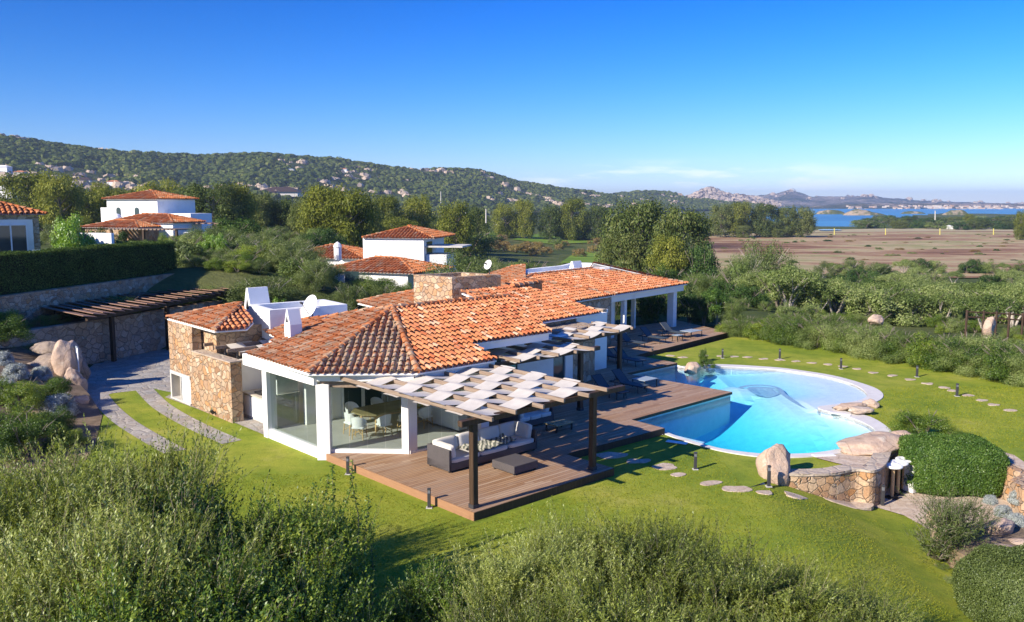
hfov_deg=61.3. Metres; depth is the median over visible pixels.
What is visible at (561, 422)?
table
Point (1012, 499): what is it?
silver shrub
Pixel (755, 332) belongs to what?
evergreen bush
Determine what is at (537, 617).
olive bush
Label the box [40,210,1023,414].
ground
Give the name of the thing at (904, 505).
pavement
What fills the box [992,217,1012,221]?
eucalyptus tree
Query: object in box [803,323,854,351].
evergreen bush
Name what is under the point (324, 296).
olive tree
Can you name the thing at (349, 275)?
window
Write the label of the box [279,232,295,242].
evergreen bush
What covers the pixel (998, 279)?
carob tree
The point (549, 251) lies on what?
bush
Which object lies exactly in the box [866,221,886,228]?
shrub
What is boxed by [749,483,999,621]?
lawn
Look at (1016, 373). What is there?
evergreen bush
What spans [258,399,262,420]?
door
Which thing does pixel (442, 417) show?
sideboard
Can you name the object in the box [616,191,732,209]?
round hill
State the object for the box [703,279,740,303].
carob tree
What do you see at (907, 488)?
white cabinet
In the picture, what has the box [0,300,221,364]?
wall
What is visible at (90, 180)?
house
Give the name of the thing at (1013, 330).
evergreen bush
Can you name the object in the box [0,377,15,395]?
silver shrub
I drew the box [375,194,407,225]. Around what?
eucalyptus tree
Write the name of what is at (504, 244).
bush
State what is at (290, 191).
house
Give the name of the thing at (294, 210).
eucalyptus tree
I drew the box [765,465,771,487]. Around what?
garden light
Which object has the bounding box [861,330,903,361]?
evergreen bush
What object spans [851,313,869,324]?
evergreen bush
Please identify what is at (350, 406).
dining chair
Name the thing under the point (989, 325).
boulder
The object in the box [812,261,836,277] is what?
olive tree
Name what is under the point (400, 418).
dining chair
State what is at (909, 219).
eucalyptus tree
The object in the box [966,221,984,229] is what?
eucalyptus tree
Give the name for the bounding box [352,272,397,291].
evergreen bush
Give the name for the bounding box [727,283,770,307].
carob tree
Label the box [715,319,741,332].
evergreen bush
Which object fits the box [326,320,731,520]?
wooden deck
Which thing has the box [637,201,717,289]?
eucalyptus tree
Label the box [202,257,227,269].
evergreen bush
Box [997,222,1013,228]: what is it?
eucalyptus tree
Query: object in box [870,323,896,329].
shrub
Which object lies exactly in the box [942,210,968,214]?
islet
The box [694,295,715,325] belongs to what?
carob tree
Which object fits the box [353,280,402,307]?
olive tree
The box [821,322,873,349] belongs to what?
evergreen bush
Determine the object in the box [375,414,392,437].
dining chair
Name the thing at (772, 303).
evergreen bush
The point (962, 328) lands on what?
shrub
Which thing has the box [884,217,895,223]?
eucalyptus tree
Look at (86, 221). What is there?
eucalyptus tree
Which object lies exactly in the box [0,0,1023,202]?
sky
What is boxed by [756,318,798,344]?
evergreen bush
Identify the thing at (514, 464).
ottoman
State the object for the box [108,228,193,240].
pergola
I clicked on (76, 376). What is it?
boulder
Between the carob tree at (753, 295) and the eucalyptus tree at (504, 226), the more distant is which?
the eucalyptus tree at (504, 226)
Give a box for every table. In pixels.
[351,399,423,431]
[544,418,573,433]
[632,376,657,388]
[672,334,682,341]
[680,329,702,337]
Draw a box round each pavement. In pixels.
[87,349,170,393]
[166,394,263,433]
[815,453,870,464]
[875,483,1008,528]
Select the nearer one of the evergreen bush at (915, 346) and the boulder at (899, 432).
the boulder at (899, 432)
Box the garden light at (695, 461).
[692,452,697,469]
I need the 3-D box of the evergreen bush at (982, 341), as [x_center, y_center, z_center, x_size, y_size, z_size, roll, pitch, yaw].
[25.285,2.408,47.527,4.511,2.578,4.950,2,7,15]
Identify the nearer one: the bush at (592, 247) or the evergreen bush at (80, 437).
the evergreen bush at (80, 437)
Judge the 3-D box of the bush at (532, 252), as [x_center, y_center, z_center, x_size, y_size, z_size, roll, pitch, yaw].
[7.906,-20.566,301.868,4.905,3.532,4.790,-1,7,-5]
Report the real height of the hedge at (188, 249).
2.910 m
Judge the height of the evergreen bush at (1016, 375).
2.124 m
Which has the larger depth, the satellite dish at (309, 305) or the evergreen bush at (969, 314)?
the evergreen bush at (969, 314)
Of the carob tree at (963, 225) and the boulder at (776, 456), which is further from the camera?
the carob tree at (963, 225)
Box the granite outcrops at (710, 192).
[686,186,1023,206]
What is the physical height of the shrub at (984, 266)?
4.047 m
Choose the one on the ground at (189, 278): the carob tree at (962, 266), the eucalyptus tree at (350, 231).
the eucalyptus tree at (350, 231)
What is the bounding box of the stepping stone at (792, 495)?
[784,491,806,499]
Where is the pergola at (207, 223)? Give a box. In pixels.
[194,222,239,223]
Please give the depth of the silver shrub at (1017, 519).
25.62 m
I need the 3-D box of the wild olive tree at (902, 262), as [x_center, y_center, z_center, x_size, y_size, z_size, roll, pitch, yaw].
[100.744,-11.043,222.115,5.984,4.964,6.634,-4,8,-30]
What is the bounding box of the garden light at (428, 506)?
[426,488,432,508]
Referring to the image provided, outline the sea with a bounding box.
[746,206,1023,226]
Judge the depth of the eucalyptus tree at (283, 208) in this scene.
210.51 m
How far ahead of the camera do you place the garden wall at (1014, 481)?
28.33 m
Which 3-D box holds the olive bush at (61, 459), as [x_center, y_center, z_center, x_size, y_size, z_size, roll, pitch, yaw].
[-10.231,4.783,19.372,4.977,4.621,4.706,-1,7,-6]
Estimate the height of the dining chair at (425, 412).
0.867 m
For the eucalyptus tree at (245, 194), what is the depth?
191.88 m
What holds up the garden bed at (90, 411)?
on the lawn at (251, 448)
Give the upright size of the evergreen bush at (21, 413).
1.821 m
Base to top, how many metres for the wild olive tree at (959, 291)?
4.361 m
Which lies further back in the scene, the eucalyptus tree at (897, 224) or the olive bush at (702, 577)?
the eucalyptus tree at (897, 224)
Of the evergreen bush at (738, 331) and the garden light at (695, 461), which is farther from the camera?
the evergreen bush at (738, 331)
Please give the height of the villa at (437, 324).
5.550 m
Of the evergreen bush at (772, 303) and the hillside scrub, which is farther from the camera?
the hillside scrub
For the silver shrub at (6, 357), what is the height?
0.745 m
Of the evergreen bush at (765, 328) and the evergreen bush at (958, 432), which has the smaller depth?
the evergreen bush at (958, 432)
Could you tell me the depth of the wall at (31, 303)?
51.01 m
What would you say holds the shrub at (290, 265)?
on the ground at (189, 278)
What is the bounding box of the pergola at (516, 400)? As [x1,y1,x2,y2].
[340,364,624,508]
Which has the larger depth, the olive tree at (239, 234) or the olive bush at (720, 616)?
the olive tree at (239, 234)
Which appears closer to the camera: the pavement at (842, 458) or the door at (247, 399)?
the pavement at (842, 458)
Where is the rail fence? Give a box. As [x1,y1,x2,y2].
[964,310,1023,340]
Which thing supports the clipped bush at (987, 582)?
on the lawn at (891, 522)
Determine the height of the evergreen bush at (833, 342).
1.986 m
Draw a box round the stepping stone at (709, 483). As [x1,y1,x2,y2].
[700,480,722,485]
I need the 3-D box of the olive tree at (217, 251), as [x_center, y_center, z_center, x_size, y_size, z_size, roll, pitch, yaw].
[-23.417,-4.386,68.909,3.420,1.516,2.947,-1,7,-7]
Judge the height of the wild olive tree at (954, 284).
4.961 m
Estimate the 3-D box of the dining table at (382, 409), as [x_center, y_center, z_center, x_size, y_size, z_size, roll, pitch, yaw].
[-4.841,4.137,34.024,3.000,0.750,1.500,-7,10,-43]
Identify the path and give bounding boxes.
[89,392,185,452]
[134,386,240,443]
[1006,453,1023,468]
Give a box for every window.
[276,375,299,426]
[345,271,358,285]
[426,241,431,253]
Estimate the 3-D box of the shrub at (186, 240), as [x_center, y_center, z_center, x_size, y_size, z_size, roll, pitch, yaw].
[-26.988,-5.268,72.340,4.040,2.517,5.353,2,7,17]
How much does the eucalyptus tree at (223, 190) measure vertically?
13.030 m
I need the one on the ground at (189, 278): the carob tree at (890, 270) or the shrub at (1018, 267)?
the carob tree at (890, 270)
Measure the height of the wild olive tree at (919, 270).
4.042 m
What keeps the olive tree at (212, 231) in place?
on the ground at (189, 278)
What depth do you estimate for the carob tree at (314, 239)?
109.52 m
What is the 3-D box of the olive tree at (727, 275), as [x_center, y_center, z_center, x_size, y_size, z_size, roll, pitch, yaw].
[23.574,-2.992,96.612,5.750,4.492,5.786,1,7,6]
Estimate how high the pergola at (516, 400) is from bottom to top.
2.812 m
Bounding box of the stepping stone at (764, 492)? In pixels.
[755,490,771,494]
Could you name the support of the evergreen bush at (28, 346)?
on the garden bed at (90, 411)
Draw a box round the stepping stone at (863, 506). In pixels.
[823,497,873,510]
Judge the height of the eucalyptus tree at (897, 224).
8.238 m
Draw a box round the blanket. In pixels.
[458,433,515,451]
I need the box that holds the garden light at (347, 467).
[345,456,350,474]
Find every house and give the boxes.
[0,165,12,173]
[0,201,47,251]
[13,171,27,174]
[69,177,96,182]
[106,180,118,185]
[260,187,302,196]
[313,225,471,288]
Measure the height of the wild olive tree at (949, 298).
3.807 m
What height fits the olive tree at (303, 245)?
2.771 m
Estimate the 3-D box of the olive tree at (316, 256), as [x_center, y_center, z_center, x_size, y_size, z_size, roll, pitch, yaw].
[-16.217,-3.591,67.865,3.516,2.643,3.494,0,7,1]
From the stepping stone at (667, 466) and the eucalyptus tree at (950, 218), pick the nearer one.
the stepping stone at (667, 466)
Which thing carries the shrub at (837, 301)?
on the ground at (189, 278)
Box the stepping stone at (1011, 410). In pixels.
[1003,409,1017,411]
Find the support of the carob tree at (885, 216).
on the ground at (189, 278)
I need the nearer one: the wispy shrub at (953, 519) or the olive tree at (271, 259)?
the wispy shrub at (953, 519)
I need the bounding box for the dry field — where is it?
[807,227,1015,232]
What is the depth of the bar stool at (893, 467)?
29.73 m
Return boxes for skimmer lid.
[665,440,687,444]
[812,454,835,456]
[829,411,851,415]
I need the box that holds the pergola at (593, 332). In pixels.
[549,321,633,378]
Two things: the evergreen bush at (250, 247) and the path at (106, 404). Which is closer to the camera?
the path at (106, 404)
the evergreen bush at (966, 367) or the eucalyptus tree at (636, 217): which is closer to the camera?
the evergreen bush at (966, 367)
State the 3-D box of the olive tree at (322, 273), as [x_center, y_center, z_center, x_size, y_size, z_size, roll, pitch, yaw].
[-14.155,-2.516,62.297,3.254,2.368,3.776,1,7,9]
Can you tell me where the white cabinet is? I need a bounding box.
[903,464,915,492]
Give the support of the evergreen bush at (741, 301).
on the ground at (189, 278)
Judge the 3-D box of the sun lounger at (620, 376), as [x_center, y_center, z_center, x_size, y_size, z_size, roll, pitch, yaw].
[5.523,3.291,40.668,0.682,0.887,1.992,-7,10,-43]
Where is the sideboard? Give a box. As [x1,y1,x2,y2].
[422,405,466,430]
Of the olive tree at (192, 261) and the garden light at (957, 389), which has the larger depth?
the olive tree at (192, 261)
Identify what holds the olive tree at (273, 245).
on the ground at (189, 278)
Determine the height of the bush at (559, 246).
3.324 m
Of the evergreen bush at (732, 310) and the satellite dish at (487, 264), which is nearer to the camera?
the satellite dish at (487, 264)
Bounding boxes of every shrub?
[0,350,15,365]
[0,362,29,379]
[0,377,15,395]
[30,365,53,380]
[40,393,79,416]
[169,234,204,254]
[179,231,217,249]
[215,237,258,252]
[215,241,235,253]
[276,257,338,285]
[294,227,335,240]
[452,227,499,257]
[508,258,545,268]
[552,238,567,246]
[679,277,699,297]
[719,261,763,288]
[749,276,823,309]
[753,297,764,306]
[758,300,773,310]
[775,300,797,315]
[777,306,805,315]
[784,311,801,320]
[786,295,838,307]
[800,303,828,319]
[815,275,865,311]
[815,303,828,313]
[821,315,840,323]
[837,286,926,326]
[838,266,858,277]
[845,259,865,270]
[849,219,873,226]
[854,222,875,228]
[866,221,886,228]
[867,312,892,325]
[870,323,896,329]
[894,288,968,324]
[897,481,1004,562]
[905,316,922,326]
[920,269,951,284]
[923,259,947,273]
[924,220,953,228]
[936,318,964,332]
[946,314,964,322]
[952,323,971,332]
[954,283,1022,323]
[977,262,995,272]
[981,260,1000,272]
[982,494,998,505]
[987,268,1008,282]
[993,504,1012,517]
[996,282,1023,322]
[1003,337,1022,345]
[1005,274,1023,284]
[1006,490,1019,505]
[1007,260,1023,271]
[1007,513,1023,527]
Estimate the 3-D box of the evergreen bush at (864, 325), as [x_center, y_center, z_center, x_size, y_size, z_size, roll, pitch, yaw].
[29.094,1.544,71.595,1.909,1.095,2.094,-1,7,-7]
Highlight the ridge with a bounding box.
[758,190,1015,206]
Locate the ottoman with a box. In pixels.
[492,453,537,474]
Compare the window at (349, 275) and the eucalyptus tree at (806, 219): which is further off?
the eucalyptus tree at (806, 219)
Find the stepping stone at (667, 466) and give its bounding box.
[651,463,676,469]
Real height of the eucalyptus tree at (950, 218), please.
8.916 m
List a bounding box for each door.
[0,224,28,251]
[182,377,190,403]
[244,394,250,415]
[251,397,257,418]
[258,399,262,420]
[341,387,362,417]
[363,388,382,405]
[489,351,517,404]
[553,346,564,378]
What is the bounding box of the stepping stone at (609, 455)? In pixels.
[596,452,627,458]
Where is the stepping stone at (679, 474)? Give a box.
[670,472,685,476]
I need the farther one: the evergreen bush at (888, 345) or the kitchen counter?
the evergreen bush at (888, 345)
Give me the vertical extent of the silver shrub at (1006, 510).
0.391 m
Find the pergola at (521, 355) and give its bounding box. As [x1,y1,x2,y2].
[487,340,599,410]
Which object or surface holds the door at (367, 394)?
in the villa at (437, 324)
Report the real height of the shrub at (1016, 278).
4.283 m
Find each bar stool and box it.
[885,462,902,499]
[890,459,908,495]
[895,456,910,492]
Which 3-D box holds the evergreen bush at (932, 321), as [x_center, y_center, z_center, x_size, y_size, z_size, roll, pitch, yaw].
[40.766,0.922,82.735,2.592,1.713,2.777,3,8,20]
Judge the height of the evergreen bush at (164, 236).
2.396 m
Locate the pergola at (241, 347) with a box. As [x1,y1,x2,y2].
[201,339,268,358]
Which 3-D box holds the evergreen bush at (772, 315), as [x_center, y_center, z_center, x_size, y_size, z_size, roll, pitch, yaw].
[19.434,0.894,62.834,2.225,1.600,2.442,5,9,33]
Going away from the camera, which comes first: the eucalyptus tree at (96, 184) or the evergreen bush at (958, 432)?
the evergreen bush at (958, 432)
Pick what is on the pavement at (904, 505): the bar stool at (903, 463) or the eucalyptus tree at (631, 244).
the bar stool at (903, 463)
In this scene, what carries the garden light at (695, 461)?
on the lawn at (251, 448)
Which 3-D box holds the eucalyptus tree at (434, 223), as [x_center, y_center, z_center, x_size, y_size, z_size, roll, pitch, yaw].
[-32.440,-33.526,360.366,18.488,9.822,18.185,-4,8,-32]
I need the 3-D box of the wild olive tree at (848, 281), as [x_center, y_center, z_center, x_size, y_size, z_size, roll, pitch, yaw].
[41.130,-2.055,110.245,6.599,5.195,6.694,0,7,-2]
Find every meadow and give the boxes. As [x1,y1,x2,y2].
[514,233,600,243]
[560,251,602,262]
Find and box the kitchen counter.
[243,388,262,422]
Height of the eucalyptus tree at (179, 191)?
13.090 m
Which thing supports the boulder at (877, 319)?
on the ground at (189, 278)
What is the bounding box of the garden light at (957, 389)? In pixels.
[954,383,959,396]
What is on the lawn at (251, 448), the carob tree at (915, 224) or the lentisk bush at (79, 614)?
the lentisk bush at (79, 614)
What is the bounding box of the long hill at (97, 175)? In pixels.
[0,140,670,213]
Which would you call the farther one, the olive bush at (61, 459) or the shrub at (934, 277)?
the shrub at (934, 277)
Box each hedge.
[0,240,176,294]
[114,239,204,265]
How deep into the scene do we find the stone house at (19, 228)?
59.02 m
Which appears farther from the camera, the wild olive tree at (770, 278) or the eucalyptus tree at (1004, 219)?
the eucalyptus tree at (1004, 219)
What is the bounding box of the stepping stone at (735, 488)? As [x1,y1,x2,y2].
[722,486,752,491]
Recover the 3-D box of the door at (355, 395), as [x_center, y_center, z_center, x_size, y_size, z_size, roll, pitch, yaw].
[-6.551,3.171,35.418,0.970,2.320,0.090,-7,10,-43]
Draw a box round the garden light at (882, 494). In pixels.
[880,484,884,505]
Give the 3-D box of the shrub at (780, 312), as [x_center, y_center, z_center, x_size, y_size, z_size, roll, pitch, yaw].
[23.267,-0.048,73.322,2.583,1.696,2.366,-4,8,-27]
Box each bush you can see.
[0,307,31,331]
[0,314,36,342]
[0,376,46,408]
[0,397,43,441]
[0,405,258,574]
[0,414,77,465]
[0,417,163,589]
[0,446,152,598]
[0,454,193,621]
[0,502,169,621]
[14,541,236,621]
[22,341,39,351]
[22,467,298,621]
[25,403,77,430]
[28,313,65,327]
[36,376,72,399]
[48,211,97,247]
[61,428,89,446]
[62,304,105,321]
[71,454,272,614]
[92,294,141,314]
[113,526,322,621]
[137,298,163,310]
[157,231,179,240]
[162,291,198,305]
[189,251,218,264]
[193,285,224,300]
[193,477,386,615]
[196,233,214,250]
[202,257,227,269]
[207,232,227,250]
[219,257,253,272]
[226,244,264,258]
[228,251,263,266]
[235,535,409,621]
[243,241,278,265]
[245,477,384,621]
[254,227,279,243]
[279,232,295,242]
[345,276,380,291]
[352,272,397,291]
[365,552,495,621]
[384,280,413,291]
[426,562,599,621]
[443,515,598,621]
[488,495,662,617]
[489,238,502,250]
[495,241,511,250]
[496,234,508,240]
[507,244,523,252]
[511,545,720,621]
[520,243,535,252]
[528,247,540,255]
[532,241,544,248]
[532,245,546,252]
[541,247,552,253]
[555,243,564,249]
[565,492,729,621]
[571,248,587,256]
[586,245,597,252]
[587,237,602,245]
[604,562,785,621]
[627,501,797,621]
[646,263,687,279]
[664,532,865,621]
[681,272,725,301]
[697,358,717,368]
[698,347,707,359]
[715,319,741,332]
[719,300,745,323]
[721,320,744,336]
[728,320,754,336]
[729,296,751,310]
[734,316,767,335]
[741,321,765,339]
[743,317,773,339]
[750,541,917,621]
[754,317,778,341]
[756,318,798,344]
[760,300,776,308]
[765,313,791,320]
[769,317,806,346]
[771,313,825,340]
[777,319,822,348]
[793,322,838,349]
[801,315,859,337]
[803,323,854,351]
[813,575,931,621]
[816,324,862,351]
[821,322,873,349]
[825,327,874,355]
[835,311,856,323]
[839,331,887,358]
[840,324,903,360]
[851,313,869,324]
[853,321,899,336]
[855,323,872,328]
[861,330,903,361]
[863,328,907,356]
[872,331,932,364]
[885,335,927,366]
[885,407,960,434]
[894,332,942,362]
[895,431,1010,497]
[903,329,953,370]
[915,338,966,371]
[919,331,980,366]
[924,312,948,327]
[926,342,977,375]
[928,334,991,375]
[931,562,949,571]
[934,324,949,333]
[938,329,1008,372]
[942,575,953,584]
[949,429,971,434]
[950,543,1023,621]
[952,349,998,379]
[957,311,973,319]
[962,318,984,331]
[963,351,1012,380]
[981,338,1021,385]
[983,342,1023,379]
[987,350,1023,386]
[996,324,1023,338]
[1000,337,1023,386]
[1000,351,1023,387]
[1003,356,1023,386]
[1013,334,1023,343]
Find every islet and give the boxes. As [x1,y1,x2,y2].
[816,210,843,213]
[843,209,883,214]
[900,211,924,213]
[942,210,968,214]
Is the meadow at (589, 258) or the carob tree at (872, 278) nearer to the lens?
the carob tree at (872, 278)
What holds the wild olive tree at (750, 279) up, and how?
on the ground at (189, 278)
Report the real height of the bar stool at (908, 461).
1.170 m
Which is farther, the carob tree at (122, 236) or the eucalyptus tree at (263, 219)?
the eucalyptus tree at (263, 219)
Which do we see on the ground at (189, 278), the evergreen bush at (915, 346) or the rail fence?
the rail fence
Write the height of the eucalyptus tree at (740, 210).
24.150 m
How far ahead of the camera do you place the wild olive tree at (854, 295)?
85.01 m
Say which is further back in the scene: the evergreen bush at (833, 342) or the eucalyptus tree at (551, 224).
the eucalyptus tree at (551, 224)
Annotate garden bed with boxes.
[0,346,101,482]
[26,305,180,328]
[932,519,1023,567]
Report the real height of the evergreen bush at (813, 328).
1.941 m
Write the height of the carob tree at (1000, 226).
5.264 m
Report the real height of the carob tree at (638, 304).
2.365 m
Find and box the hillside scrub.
[0,134,761,213]
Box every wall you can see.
[0,274,172,323]
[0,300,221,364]
[79,233,113,243]
[788,451,891,506]
[889,451,1023,515]
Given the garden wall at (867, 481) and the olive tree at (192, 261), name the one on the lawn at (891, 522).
the garden wall at (867, 481)
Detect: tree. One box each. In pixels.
[0,170,57,230]
[29,167,88,231]
[39,221,45,232]
[40,221,57,245]
[60,186,99,230]
[65,215,90,232]
[87,226,104,232]
[89,178,112,221]
[89,183,127,222]
[114,230,133,240]
[126,185,157,192]
[134,177,186,192]
[170,186,200,199]
[179,228,203,241]
[179,255,209,267]
[181,181,247,225]
[185,225,215,242]
[189,225,234,240]
[202,246,233,257]
[208,253,239,267]
[209,216,263,235]
[214,227,243,244]
[216,228,241,240]
[220,272,306,305]
[221,179,259,223]
[224,229,251,241]
[225,236,259,247]
[237,233,259,245]
[242,190,277,227]
[242,284,292,302]
[243,259,272,274]
[247,230,283,244]
[248,244,318,270]
[252,237,294,267]
[264,197,298,233]
[266,244,310,271]
[268,225,288,233]
[278,240,327,255]
[286,195,308,236]
[289,235,312,245]
[289,240,311,258]
[292,249,323,273]
[293,182,354,235]
[293,261,336,291]
[294,233,325,247]
[301,255,346,290]
[307,226,346,244]
[314,292,335,300]
[320,182,380,247]
[331,280,368,310]
[333,232,350,245]
[347,302,356,310]
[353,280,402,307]
[360,195,385,246]
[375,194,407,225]
[377,216,420,229]
[397,194,436,227]
[423,247,495,273]
[426,219,438,229]
[432,198,477,255]
[467,204,490,252]
[490,202,517,237]
[491,258,515,270]
[512,199,538,238]
[534,204,566,239]
[559,196,591,240]
[582,202,610,240]
[593,227,646,271]
[596,194,669,272]
[615,300,630,314]
[627,296,656,315]
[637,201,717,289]
[639,295,666,322]
[645,230,691,275]
[652,290,686,313]
[676,292,705,323]
[679,240,721,291]
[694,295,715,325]
[700,288,734,324]
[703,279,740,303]
[707,264,735,286]
[708,203,734,236]
[723,199,755,236]
[723,235,799,292]
[726,249,765,275]
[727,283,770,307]
[730,271,767,291]
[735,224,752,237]
[745,202,780,237]
[756,264,825,306]
[769,228,785,237]
[774,204,799,236]
[788,277,850,310]
[789,205,818,236]
[798,278,875,314]
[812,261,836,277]
[822,284,878,314]
[824,262,842,269]
[830,276,864,313]
[831,277,862,311]
[832,273,861,282]
[834,258,863,273]
[845,267,870,279]
[858,262,890,276]
[858,270,880,283]
[860,281,894,311]
[863,274,891,285]
[866,263,900,274]
[873,279,919,290]
[874,271,916,282]
[877,286,907,292]
[879,215,899,220]
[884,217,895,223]
[887,287,943,314]
[889,220,909,228]
[891,259,917,272]
[891,280,919,288]
[893,272,931,282]
[901,217,914,222]
[905,266,928,273]
[906,278,961,315]
[908,221,924,227]
[908,258,935,272]
[910,281,975,315]
[914,264,931,276]
[917,217,933,225]
[922,291,968,317]
[929,219,947,224]
[941,271,965,281]
[942,285,976,316]
[947,216,960,221]
[948,281,970,287]
[951,222,972,229]
[953,292,1023,337]
[954,280,992,291]
[957,262,978,272]
[962,214,976,221]
[965,259,986,273]
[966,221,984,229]
[968,281,1020,323]
[975,218,992,228]
[977,274,1004,284]
[986,281,1023,326]
[991,221,1005,226]
[991,224,1012,229]
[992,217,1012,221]
[994,263,1011,269]
[995,269,1023,281]
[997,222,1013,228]
[1005,214,1015,219]
[1007,296,1023,324]
[1012,210,1023,239]
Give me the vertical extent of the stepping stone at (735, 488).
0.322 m
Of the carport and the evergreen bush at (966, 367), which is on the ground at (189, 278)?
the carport
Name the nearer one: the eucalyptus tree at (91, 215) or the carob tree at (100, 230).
the carob tree at (100, 230)
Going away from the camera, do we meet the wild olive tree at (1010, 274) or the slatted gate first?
the slatted gate
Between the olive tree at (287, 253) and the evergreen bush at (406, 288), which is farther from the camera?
the olive tree at (287, 253)
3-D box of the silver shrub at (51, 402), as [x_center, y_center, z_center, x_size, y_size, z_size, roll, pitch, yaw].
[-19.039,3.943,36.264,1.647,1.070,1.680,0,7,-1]
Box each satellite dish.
[300,295,316,316]
[484,260,491,273]
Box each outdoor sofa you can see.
[427,421,536,472]
[499,402,553,425]
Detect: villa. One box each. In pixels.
[80,189,211,240]
[165,261,687,460]
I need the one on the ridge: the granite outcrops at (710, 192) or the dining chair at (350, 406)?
the granite outcrops at (710, 192)
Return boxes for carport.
[41,288,236,361]
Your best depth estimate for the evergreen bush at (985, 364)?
44.28 m
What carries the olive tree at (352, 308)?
on the ground at (189, 278)
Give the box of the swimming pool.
[632,364,890,486]
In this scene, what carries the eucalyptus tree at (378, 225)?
on the ground at (189, 278)
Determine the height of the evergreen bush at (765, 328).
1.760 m
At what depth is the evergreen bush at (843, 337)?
51.60 m
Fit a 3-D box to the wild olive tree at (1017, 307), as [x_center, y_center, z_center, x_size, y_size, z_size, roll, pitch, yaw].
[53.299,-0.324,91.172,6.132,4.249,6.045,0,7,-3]
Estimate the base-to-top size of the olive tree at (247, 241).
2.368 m
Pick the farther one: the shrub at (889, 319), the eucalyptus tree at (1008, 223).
the eucalyptus tree at (1008, 223)
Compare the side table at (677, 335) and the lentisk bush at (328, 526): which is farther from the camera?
the side table at (677, 335)
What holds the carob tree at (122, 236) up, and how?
on the ground at (189, 278)
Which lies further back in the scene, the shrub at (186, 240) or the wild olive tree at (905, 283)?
the wild olive tree at (905, 283)
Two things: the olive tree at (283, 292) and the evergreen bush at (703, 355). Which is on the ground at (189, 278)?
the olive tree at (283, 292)
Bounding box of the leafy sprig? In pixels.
[302,460,376,595]
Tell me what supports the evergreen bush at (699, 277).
on the ground at (189, 278)
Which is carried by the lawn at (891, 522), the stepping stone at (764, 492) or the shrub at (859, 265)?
the stepping stone at (764, 492)
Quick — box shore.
[791,203,1023,208]
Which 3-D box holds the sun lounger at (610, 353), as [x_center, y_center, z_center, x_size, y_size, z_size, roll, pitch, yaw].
[5.625,2.373,48.007,1.992,0.887,0.682,7,10,44]
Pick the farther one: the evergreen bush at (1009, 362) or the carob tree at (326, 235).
the carob tree at (326, 235)
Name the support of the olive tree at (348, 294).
on the ground at (189, 278)
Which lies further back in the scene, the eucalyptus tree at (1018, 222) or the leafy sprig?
the eucalyptus tree at (1018, 222)
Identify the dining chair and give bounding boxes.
[343,412,360,435]
[345,401,359,425]
[351,417,367,439]
[370,397,382,418]
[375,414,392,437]
[397,414,401,430]
[417,406,432,426]
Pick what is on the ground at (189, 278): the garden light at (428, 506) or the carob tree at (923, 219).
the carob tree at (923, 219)
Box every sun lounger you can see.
[591,374,629,399]
[607,347,628,362]
[609,368,649,392]
[612,347,645,366]
[616,333,647,346]
[638,326,667,341]
[658,322,687,337]
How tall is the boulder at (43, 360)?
2.326 m
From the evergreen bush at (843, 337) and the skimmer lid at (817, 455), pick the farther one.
the evergreen bush at (843, 337)
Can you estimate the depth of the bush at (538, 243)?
344.69 m
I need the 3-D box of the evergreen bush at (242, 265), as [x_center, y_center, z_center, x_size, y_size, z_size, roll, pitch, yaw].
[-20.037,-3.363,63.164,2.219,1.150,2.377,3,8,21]
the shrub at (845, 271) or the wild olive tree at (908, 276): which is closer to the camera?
the wild olive tree at (908, 276)
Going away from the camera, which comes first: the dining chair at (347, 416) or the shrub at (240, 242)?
the dining chair at (347, 416)
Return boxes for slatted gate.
[75,346,79,371]
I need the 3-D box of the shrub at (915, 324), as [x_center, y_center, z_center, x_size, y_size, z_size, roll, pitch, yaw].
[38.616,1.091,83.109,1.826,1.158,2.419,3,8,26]
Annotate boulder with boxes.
[27,353,90,379]
[29,341,55,354]
[51,340,82,376]
[63,367,87,390]
[72,395,89,403]
[684,362,700,374]
[756,443,790,485]
[833,402,866,410]
[836,431,900,455]
[848,406,874,413]
[862,399,879,408]
[867,314,883,325]
[891,430,910,434]
[982,316,995,336]
[983,518,1014,534]
[1008,538,1023,544]
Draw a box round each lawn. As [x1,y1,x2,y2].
[5,336,1023,621]
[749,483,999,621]
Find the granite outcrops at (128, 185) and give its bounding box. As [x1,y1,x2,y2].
[0,133,722,206]
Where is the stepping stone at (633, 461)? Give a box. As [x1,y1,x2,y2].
[626,459,650,463]
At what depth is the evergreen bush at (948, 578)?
23.13 m
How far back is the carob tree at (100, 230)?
67.52 m
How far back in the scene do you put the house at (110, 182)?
996.50 m
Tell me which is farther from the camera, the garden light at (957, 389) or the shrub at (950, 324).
the shrub at (950, 324)
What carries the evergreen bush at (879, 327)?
on the lawn at (251, 448)
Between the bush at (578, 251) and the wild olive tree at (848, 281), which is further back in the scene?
the bush at (578, 251)
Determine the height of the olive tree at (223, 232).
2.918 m
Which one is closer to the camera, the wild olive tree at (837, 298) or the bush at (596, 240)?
the wild olive tree at (837, 298)
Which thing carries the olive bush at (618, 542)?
on the lawn at (251, 448)
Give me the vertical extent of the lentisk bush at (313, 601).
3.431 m
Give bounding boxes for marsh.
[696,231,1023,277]
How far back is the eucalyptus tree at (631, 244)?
162.40 m

